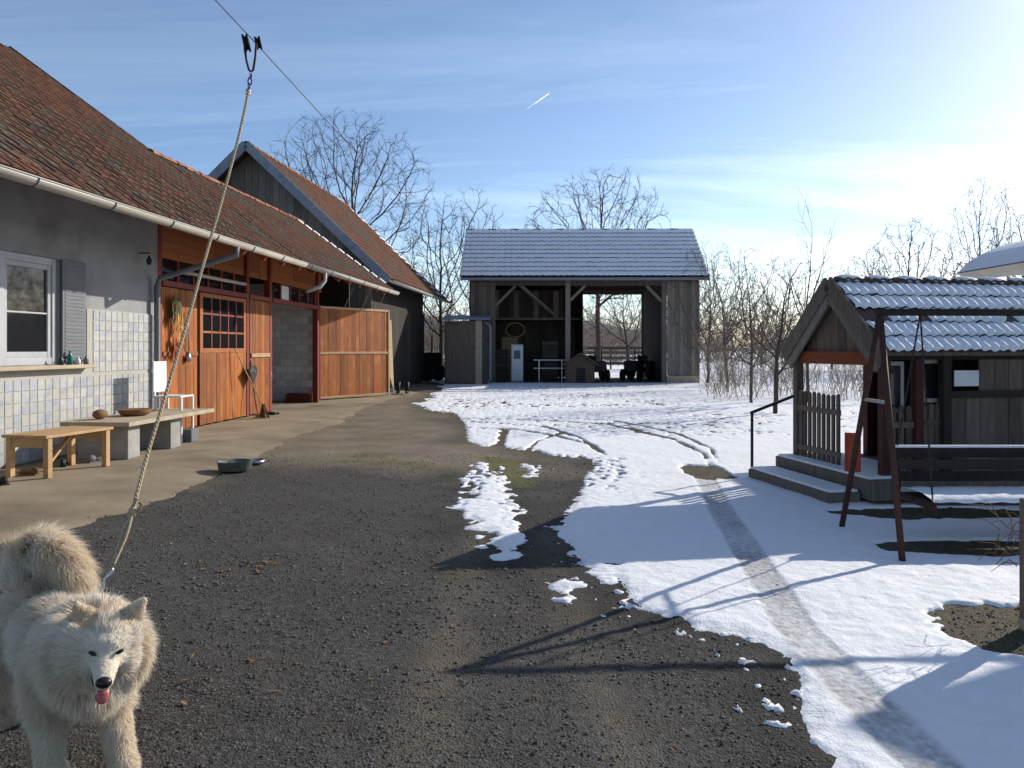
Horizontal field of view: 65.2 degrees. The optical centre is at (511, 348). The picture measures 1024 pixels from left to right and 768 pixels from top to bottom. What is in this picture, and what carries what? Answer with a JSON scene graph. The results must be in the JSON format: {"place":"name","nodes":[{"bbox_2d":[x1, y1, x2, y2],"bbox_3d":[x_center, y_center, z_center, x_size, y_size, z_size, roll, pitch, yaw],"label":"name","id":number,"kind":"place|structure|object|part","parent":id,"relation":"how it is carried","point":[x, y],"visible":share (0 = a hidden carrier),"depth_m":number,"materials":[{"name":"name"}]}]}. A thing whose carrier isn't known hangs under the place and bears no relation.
{"place":"outdoors","nodes":[
{"label":"outdoors","id":0,"kind":"place"},
{"bbox_2d":[495,349,507,380],"bbox_3d":[-0.550,0.775,38.490,0.700,1.490,0.620,0,0,0],"label":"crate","id":1,"kind":"object","parent":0,"point":[501,364],"visible":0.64,"depth_m":38.18,"materials":[{"name":"grey wood"}]},
{"bbox_2d":[0,355,1023,767],"bbox_3d":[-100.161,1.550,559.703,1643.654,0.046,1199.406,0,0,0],"label":"ground","id":2,"kind":"structure","parent":0,"point":[398,429],"depth_m":4.42,"materials":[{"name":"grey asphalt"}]},
{"bbox_2d":[0,519,161,767],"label":"dog","id":3,"kind":"object","parent":2,"relation":"on","point":[75,647],"visible":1,"depth_m":2.85},
{"bbox_2d":[0,43,307,468],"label":"farmhouse","id":4,"kind":"object","parent":2,"relation":"on","point":[91,198],"visible":0.96,"depth_m":11.63,"materials":[{"name":"paint"}]},
{"bbox_2d":[0,250,55,365],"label":"window","id":5,"kind":"structure","parent":4,"relation":"in","point":[27,282],"depth_m":10.63,"materials":[{"name":"paint"}]},
{"bbox_2d":[58,356,63,364],"bbox_3d":[-6.238,0.159,11.063,0.076,0.130,0.076,0,0,0],"label":"bottle","id":6,"kind":"object","parent":4,"relation":"on","point":[60,360],"visible":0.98,"depth_m":11.04,"materials":[{"name":"green glass"}]},
{"bbox_2d":[67,351,72,364],"bbox_3d":[-6.222,0.124,11.262,0.076,0.200,0.076,0,0,0],"label":"bottle","id":7,"kind":"object","parent":4,"relation":"on","point":[69,358],"visible":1,"depth_m":11.23,"materials":[{"name":"teal glass"}]},
{"bbox_2d":[75,357,80,364],"bbox_3d":[-6.207,0.169,11.441,0.076,0.110,0.076,0,0,0],"label":"bottle","id":8,"kind":"object","parent":4,"relation":"on","point":[77,361],"visible":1,"depth_m":11.41,"materials":[{"name":"white paint"}]},
{"bbox_2d":[83,356,88,363],"bbox_3d":[-6.192,0.164,11.631,0.076,0.120,0.076,0,0,0],"label":"bottle","id":9,"kind":"object","parent":4,"relation":"on","point":[85,360],"visible":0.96,"depth_m":11.61,"materials":[{"name":"grey paint"}]},
{"bbox_2d":[0,390,416,543],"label":"concrete apron","id":10,"kind":"object","parent":2,"relation":"on","point":[78,493],"visible":0.64,"depth_m":9.89,"materials":[{"name":"beige concrete"}]},
{"bbox_2d":[0,476,9,485],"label":"shoe","id":11,"kind":"object","parent":10,"relation":"on","point":[3,480],"visible":1,"depth_m":8.80,"materials":[{"name":"black leather"}]},
{"bbox_2d":[18,467,40,475],"bbox_3d":[-5.761,1.453,9.543,0.282,0.100,0.090,0,0,15],"label":"shoe","id":12,"kind":"object","parent":10,"relation":"on","point":[33,471],"visible":1,"depth_m":9.51,"materials":[{"name":"leather"}]},
{"bbox_2d":[1,426,113,478],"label":"wooden bench","id":13,"kind":"object","parent":10,"relation":"on","point":[37,439],"visible":0.99,"depth_m":9.48,"materials":[{"name":"brown wood"}]},
{"bbox_2d":[59,459,67,466],"bbox_3d":[-5.757,1.453,10.289,0.090,0.100,0.282,0,0,-20],"label":"shoe","id":14,"kind":"object","parent":10,"relation":"on","point":[63,462],"visible":0.98,"depth_m":10.18,"materials":[{"name":"black leather"}]},
{"bbox_2d":[86,455,101,462],"bbox_3d":[-5.508,1.453,10.635,0.090,0.100,0.282,0,0,30],"label":"shoe","id":15,"kind":"object","parent":10,"relation":"on","point":[92,459],"visible":0.81,"depth_m":10.55,"materials":[{"name":"grey paint"}]},
{"bbox_2d":[60,408,213,458],"bbox_3d":[-5.490,1.243,11.970,0.970,0.520,2.530,0,0,5],"label":"slab table","id":16,"kind":"object","parent":10,"relation":"on","point":[130,436],"visible":0.95,"depth_m":11.14,"materials":[{"name":"concrete"}]},
{"bbox_2d":[92,409,107,418],"bbox_3d":[-5.741,0.912,11.153,0.180,0.140,0.266,0,0,0],"label":"bread loaf","id":17,"kind":"object","parent":16,"relation":"on","point":[100,414],"visible":1,"depth_m":11.07,"materials":[{"name":"food"}]},
{"bbox_2d":[117,408,151,415],"bbox_3d":[-5.560,0.934,11.790,0.480,0.095,0.473,0,0,0],"label":"bowl","id":18,"kind":"object","parent":16,"relation":"on","point":[134,411],"visible":1,"depth_m":11.64,"materials":[{"name":"brown wood"}]},
{"bbox_2d":[152,361,193,442],"bbox_3d":[-5.503,0.853,12.995,0.490,1.300,0.450,0,0,5],"label":"chair","id":19,"kind":"object","parent":10,"relation":"on","point":[159,376],"visible":0.75,"depth_m":12.93,"materials":[{"name":"white paint"}]},
{"bbox_2d":[216,458,252,471],"bbox_3d":[-3.514,1.480,10.145,0.450,0.125,0.450,0,0,0],"label":"dog dish","id":20,"kind":"object","parent":10,"relation":"on","point":[235,465],"visible":1,"depth_m":10.01,"materials":[{"name":"metal"}]},
{"bbox_2d":[234,348,269,417],"bbox_3d":[-5.574,0.741,17.101,0.210,1.508,0.843,0,0,44],"label":"broom","id":21,"kind":"object","parent":10,"relation":"on","point":[262,412],"visible":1,"depth_m":17.25,"materials":[{"name":"brown wood"}]},
{"bbox_2d":[249,360,258,416],"bbox_3d":[-5.649,0.871,17.569,0.196,1.254,0.575,0,0,-13],"label":"shovel","id":22,"kind":"object","parent":10,"relation":"on","point":[253,371],"visible":0.98,"depth_m":17.50,"materials":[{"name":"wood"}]},
{"bbox_2d":[265,412,279,414],"bbox_3d":[-5.477,1.473,18.252,0.334,0.080,0.173,0,0,0],"label":"work glove","id":23,"kind":"object","parent":10,"relation":"on","point":[271,413],"visible":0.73,"depth_m":18.19,"materials":[{"name":"black rubber"}]},
{"bbox_2d":[147,148,399,427],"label":"stable","id":24,"kind":"structure","parent":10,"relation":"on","point":[294,333],"depth_m":18.82,"materials":[{"name":"wood"}]},
{"bbox_2d":[170,293,185,358],"bbox_3d":[-5.981,-0.356,14.342,0.135,1.285,0.457,0,0,0],"label":"dried garland","id":25,"kind":"object","parent":24,"relation":"hanging from","point":[178,305],"visible":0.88,"depth_m":14.30,"materials":[{"name":"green plant"}]},
{"bbox_2d":[162,287,197,427],"bbox_3d":[-6.081,0.190,14.651,0.064,2.572,1.314,0,0,5],"label":"door","id":26,"kind":"structure","parent":24,"relation":"in","point":[184,380],"depth_m":14.71,"materials":[{"name":"brown wood"}]},
{"bbox_2d":[185,311,190,361],"bbox_3d":[-6.014,-0.225,14.857,0.120,0.950,0.114,0,0,0],"label":"ladle","id":27,"kind":"object","parent":24,"relation":"hanging from","point":[188,357],"visible":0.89,"depth_m":14.84,"materials":[{"name":"metal"}]},
{"bbox_2d":[198,292,245,424],"bbox_3d":[-5.938,0.194,16.485,0.048,2.568,2.160,0,0,5],"label":"door","id":28,"kind":"structure","parent":24,"relation":"in","point":[221,319],"depth_m":16.34,"materials":[{"name":"brown wood"}]},
{"bbox_2d":[249,300,271,414],"bbox_3d":[-5.736,0.190,18.315,0.126,2.574,1.114,0,0,5],"label":"door","id":29,"kind":"structure","parent":24,"relation":"in","point":[259,354],"depth_m":18.29,"materials":[{"name":"brown wood"}]},
{"bbox_2d":[319,289,389,399],"bbox_3d":[-4.717,-0.182,24.458,0.251,3.345,2.996,0,0,34],"label":"barn door","id":30,"kind":"structure","parent":24,"relation":"in","point":[354,343],"depth_m":24.43,"materials":[{"name":"brown wood"}]},
{"bbox_2d":[390,320,393,389],"bbox_3d":[-4.348,0.160,28.324,0.495,2.620,2.207,0,0,6],"label":"panel","id":31,"kind":"object","parent":10,"relation":"on","point":[391,370],"visible":0.36,"depth_m":28.29,"materials":[{"name":"beige wood"}]},
{"bbox_2d":[396,382,400,393],"bbox_3d":[-3.799,1.304,26.602,0.170,0.380,0.314,0,0,0],"label":"rubber boot","id":32,"kind":"object","parent":10,"relation":"on","point":[397,387],"visible":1,"depth_m":26.62,"materials":[{"name":"black rubber"}]},
{"bbox_2d":[405,382,409,393],"bbox_3d":[-3.500,1.304,26.602,0.170,0.380,0.314,0,0,0],"label":"rubber boot","id":33,"kind":"object","parent":10,"relation":"on","point":[406,387],"visible":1,"depth_m":26.62,"materials":[{"name":"black rubber"}]},
{"bbox_2d":[252,458,264,464],"bbox_3d":[-3.463,1.517,10.768,0.280,0.050,0.280,0,0,0],"label":"steel bowl","id":34,"kind":"object","parent":2,"relation":"on","point":[258,460],"visible":0.68,"depth_m":10.73,"materials":[{"name":"silver metal"}]},
{"bbox_2d":[208,141,449,387],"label":"old barn","id":35,"kind":"structure","parent":2,"relation":"on","point":[260,174],"depth_m":28.65,"materials":[{"name":"wood"}]},
{"bbox_2d":[265,105,435,269],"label":"walnut tree","id":36,"kind":"object","parent":2,"relation":"on","point":[356,183],"visible":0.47,"depth_m":49.57,"materials":[{"name":"brown plant"}]},
{"bbox_2d":[66,463,778,764],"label":"leaf litter","id":37,"kind":"object","parent":2,"relation":"on","point":[385,641],"visible":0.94,"depth_m":4.48,"materials":[{"name":"brown plant"}]},
{"bbox_2d":[410,259,461,337],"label":"bare tree","id":38,"kind":"object","parent":2,"relation":"on","point":[425,296],"visible":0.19,"depth_m":57.99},
{"bbox_2d":[405,192,473,364],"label":"bare tree","id":39,"kind":"object","parent":2,"relation":"on","point":[440,321],"visible":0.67,"depth_m":42.92,"materials":[{"name":"brown plant"}]},
{"bbox_2d":[436,185,503,320],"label":"bare tree","id":40,"kind":"object","parent":2,"relation":"on","point":[469,222],"visible":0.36,"depth_m":46.97,"materials":[{"name":"brown plant"}]},
{"bbox_2d":[423,293,635,366],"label":"scrub","id":41,"kind":"object","parent":2,"relation":"on","point":[435,343],"visible":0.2,"depth_m":54.63,"materials":[{"name":"brown plant"}]},
{"bbox_2d":[523,162,670,360],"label":"bare tree","id":42,"kind":"object","parent":2,"relation":"on","point":[598,339],"visible":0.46,"depth_m":53.85,"materials":[{"name":"brown plant"}]},
{"bbox_2d":[583,295,640,360],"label":"fruit tree","id":43,"kind":"object","parent":2,"relation":"on","point":[625,331],"visible":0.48,"depth_m":46.94,"materials":[{"name":"brown plant"}]},
{"bbox_2d":[583,347,640,368],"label":"field fence","id":44,"kind":"object","parent":2,"relation":"on","point":[610,352],"visible":0.25,"depth_m":59.90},
{"bbox_2d":[424,286,806,363],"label":"wood","id":45,"kind":"object","parent":2,"relation":"on","point":[629,334],"visible":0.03,"depth_m":92.19,"materials":[{"name":"brown plant"}]},
{"bbox_2d":[666,239,750,382],"bbox_3d":[8.788,-1.696,36.051,4.073,6.707,3.675,0,0,0],"label":"fruit tree","id":46,"kind":"object","parent":2,"relation":"on","point":[710,308],"visible":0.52,"depth_m":35.83,"materials":[{"name":"brown plant"}]},
{"bbox_2d":[700,264,727,339],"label":"bare tree","id":47,"kind":"object","parent":2,"relation":"on","point":[711,301],"visible":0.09,"depth_m":59.26,"materials":[{"name":"brown plant"}]},
{"bbox_2d":[412,351,1023,767],"bbox_3d":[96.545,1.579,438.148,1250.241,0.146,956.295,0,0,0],"label":"ground snow","id":48,"kind":"structure","parent":2,"relation":"on","point":[892,675],"depth_m":5.88,"materials":[{"name":"white snow"}]},
{"bbox_2d":[424,336,444,381],"bbox_3d":[-4.782,0.463,38.612,2.898,2.175,1.769,0,0,20],"label":"tractor","id":49,"kind":"object","parent":48,"relation":"on","point":[434,368],"visible":0.33,"depth_m":37.88,"materials":[{"name":"paint"}]},
{"bbox_2d":[442,315,491,383],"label":"tool shed","id":50,"kind":"structure","parent":48,"relation":"on","point":[468,352],"depth_m":34.56,"materials":[{"name":"grey wood"}]},
{"bbox_2d":[446,324,474,381],"bbox_3d":[-2.230,0.200,34.576,1.260,2.500,0.023,0,0,0],"label":"door","id":51,"kind":"structure","parent":50,"relation":"in","point":[460,338],"depth_m":34.57,"materials":[{"name":"grey wood"}]},
{"bbox_2d":[461,228,708,382],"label":"hay barn","id":52,"kind":"structure","parent":48,"relation":"on","point":[538,284],"depth_m":36.98,"materials":[{"name":"wood"}]},
{"bbox_2d":[215,0,483,273],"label":"overhead cable","id":53,"kind":"object","parent":52,"relation":"attached to","point":[312,105],"visible":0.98,"depth_m":6.24,"materials":[{"name":"metal"}]},
{"bbox_2d":[241,34,262,95],"bbox_3d":[-1.630,-1.774,5.008,0.114,0.400,0.171,0,0,0],"label":"cable pulley","id":54,"kind":"object","parent":53,"relation":"hanging from","point":[246,43],"visible":1,"depth_m":4.99,"materials":[{"name":"black metal"}]},
{"bbox_2d":[99,89,248,593],"bbox_3d":[-1.556,-0.336,3.968,0.124,2.575,2.086,0,0,-4],"label":"dog leash","id":55,"kind":"object","parent":54,"relation":"hanging from","point":[132,511],"visible":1,"depth_m":3.64,"materials":[{"name":"fabric"}]},
{"bbox_2d":[502,337,517,379],"bbox_3d":[-0.100,0.475,39.590,0.800,2.090,0.620,0,0,0],"label":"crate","id":56,"kind":"object","parent":52,"relation":"on","point":[507,342],"visible":0.42,"depth_m":39.28,"materials":[{"name":"brown wood"}]},
{"bbox_2d":[505,322,524,337],"bbox_3d":[0.149,-0.900,38.300,0.998,0.781,0.087,0,0,0],"label":"hose coil","id":57,"kind":"object","parent":52,"relation":"hanging from","point":[522,325],"visible":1,"depth_m":38.26,"materials":[{"name":"rubber"}]},
{"bbox_2d":[511,344,522,381],"bbox_3d":[0.240,0.660,37.385,0.560,1.720,0.590,0,0,0],"label":"fuel pump","id":58,"kind":"object","parent":52,"relation":"on","point":[516,362],"visible":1,"depth_m":37.10,"materials":[{"name":"white metal"}]},
{"bbox_3d":[0.240,0.415,37.109,0.480,1.110,0.018,0,0,0],"label":"door","id":59,"kind":"part","parent":58,"relation":"part of","materials":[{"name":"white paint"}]},
{"bbox_2d":[534,360,564,381],"bbox_3d":[1.825,1.007,36.900,1.650,1.026,0.060,0,0,0],"label":"metal rack","id":60,"kind":"object","parent":52,"relation":"on","point":[539,368],"visible":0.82,"depth_m":36.88,"materials":[{"name":"metal"}]},
{"bbox_2d":[562,353,598,382],"bbox_3d":[3.100,0.855,36.420,1.588,1.351,1.100,0,0,0],"label":"dog kennel","id":61,"kind":"object","parent":52,"relation":"on","point":[580,367],"visible":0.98,"depth_m":36.00,"materials":[{"name":"brown wood"}]},
{"bbox_2d":[576,368,584,381],"bbox_3d":[3.100,1.175,35.988,0.400,0.610,0.016,0,0,0],"label":"doorway","id":62,"kind":"structure","parent":61,"relation":"in","point":[580,372],"depth_m":35.98,"materials":[{"name":"black rubber"}]},
{"bbox_2d":[586,349,609,380],"bbox_3d":[3.947,0.770,38.023,1.220,1.500,1.998,0,0,-8],"label":"tractor","id":63,"kind":"object","parent":52,"relation":"on","point":[602,370],"visible":0.59,"depth_m":37.20,"materials":[{"name":"paint"}]},
{"bbox_2d":[619,349,652,380],"bbox_3d":[6.012,0.770,38.620,1.220,1.500,1.998,0,0,30],"label":"tractor","id":64,"kind":"object","parent":52,"relation":"on","point":[631,369],"visible":0.99,"depth_m":38.39,"materials":[{"name":"black metal"}]},
{"bbox_2d":[748,274,1023,503],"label":"playhouse","id":65,"kind":"object","parent":48,"relation":"on","point":[974,372],"visible":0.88,"depth_m":8.34,"materials":[{"name":"wood"}]},
{"bbox_2d":[844,432,860,471],"bbox_3d":[3.384,1.027,7.947,0.151,0.386,0.051,0,-8,25],"label":"plastic sled","id":66,"kind":"object","parent":65,"relation":"on","point":[849,440],"visible":0.71,"depth_m":7.96,"materials":[{"name":"red plastic"}]},
{"bbox_2d":[891,362,903,412],"bbox_3d":[3.885,0.390,8.151,0.220,0.520,0.030,0,0,-10],"label":"window","id":67,"kind":"structure","parent":65,"relation":"in","point":[897,368],"depth_m":8.15,"materials":[{"name":"paint"}]},
{"bbox_2d":[924,360,937,401],"bbox_3d":[4.318,0.330,8.229,0.260,0.440,0.030,0,0,-10],"label":"window","id":68,"kind":"structure","parent":65,"relation":"in","point":[931,366],"depth_m":8.22,"materials":[{"name":"glass"}]},
{"bbox_2d":[839,309,1023,561],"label":"garden swing","id":69,"kind":"object","parent":48,"relation":"on","point":[931,498],"visible":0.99,"depth_m":6.53,"materials":[{"name":"paint"}]},
{"bbox_2d":[957,240,1023,278],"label":"garden canopy","id":70,"kind":"object","parent":48,"relation":"on","point":[1004,260],"visible":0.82,"depth_m":12.88,"materials":[{"name":"fabric"}]},
{"bbox_2d":[684,245,768,383],"bbox_3d":[8.392,-1.257,30.910,3.449,5.819,3.254,0,0,0],"label":"fruit tree","id":71,"kind":"object","parent":2,"relation":"on","point":[722,315],"visible":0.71,"depth_m":30.97,"materials":[{"name":"plant"}]},
{"bbox_2d":[705,247,804,402],"bbox_3d":[6.831,-0.677,22.799,2.931,4.680,2.545,0,0,0],"label":"fruit tree","id":72,"kind":"object","parent":2,"relation":"on","point":[751,364],"visible":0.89,"depth_m":22.75,"materials":[{"name":"brown plant"}]},
{"bbox_2d":[729,283,796,366],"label":"bare tree","id":73,"kind":"object","parent":2,"relation":"on","point":[765,321],"visible":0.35,"depth_m":65.72,"materials":[{"name":"brown plant"}]},
{"bbox_2d":[681,318,862,401],"bbox_3d":[13.998,0.188,32.335,13.731,2.837,22.915,0,0,29],"label":"scrub","id":74,"kind":"object","parent":2,"relation":"on","point":[721,376],"visible":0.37,"depth_m":26.46,"materials":[{"name":"plant"}]},
{"bbox_2d":[728,258,826,413],"bbox_3d":[6.389,-0.277,18.919,2.695,3.859,2.339,0,0,0],"label":"fruit tree","id":75,"kind":"object","parent":2,"relation":"on","point":[776,373],"visible":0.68,"depth_m":18.84,"materials":[{"name":"brown plant"}]},
{"bbox_2d":[758,189,858,401],"bbox_3d":[8.572,-1.613,23.017,2.108,6.475,4.029,0,0,-22],"label":"young tree","id":76,"kind":"object","parent":2,"relation":"on","point":[807,373],"visible":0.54,"depth_m":23.16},
{"bbox_2d":[826,248,912,277],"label":"bare tree","id":77,"kind":"object","parent":2,"relation":"on","point":[870,265],"visible":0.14,"depth_m":57.77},
{"bbox_2d":[852,217,967,277],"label":"bare tree","id":78,"kind":"object","parent":2,"relation":"on","point":[909,260],"visible":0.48,"depth_m":51.75,"materials":[{"name":"brown plant"}]},
{"bbox_2d":[919,254,966,277],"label":"bare tree","id":79,"kind":"object","parent":2,"relation":"on","point":[946,266],"visible":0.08,"depth_m":62.16,"materials":[{"name":"plant"}]},
{"bbox_2d":[939,176,1023,277],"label":"bare tree","id":80,"kind":"object","parent":2,"relation":"on","point":[979,245],"visible":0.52,"depth_m":49.99,"materials":[{"name":"plant"}]},
{"bbox_2d":[955,203,1023,278],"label":"bare tree","id":81,"kind":"object","parent":2,"relation":"on","point":[1018,222],"visible":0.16,"depth_m":54.10,"materials":[{"name":"brown plant"}]},
{"bbox_2d":[969,498,1023,630],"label":"fence post","id":82,"kind":"object","parent":2,"relation":"on","point":[1020,551],"visible":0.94,"depth_m":4.44,"materials":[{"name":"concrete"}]},
{"bbox_2d":[0,0,1023,347],"label":"sky","id":83,"kind":"structure","parent":0,"point":[878,112],"materials":[{"name":"blue"}]},
{"bbox_2d":[542,341,557,378],"bbox_3d":[1.900,0.575,39.990,0.800,1.890,0.620,0,0,0],"label":"crate","id":84,"kind":"object","parent":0,"point":[549,350],"visible":0.89,"depth_m":39.68,"materials":[{"name":"wood"}]},
{"bbox_2d":[424,315,774,351],"bbox_3d":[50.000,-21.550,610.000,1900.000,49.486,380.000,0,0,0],"label":"hills","id":85,"kind":"structure","parent":0,"point":[583,336],"depth_m":565.38,"materials":[{"name":"brown plant"}]}
]}

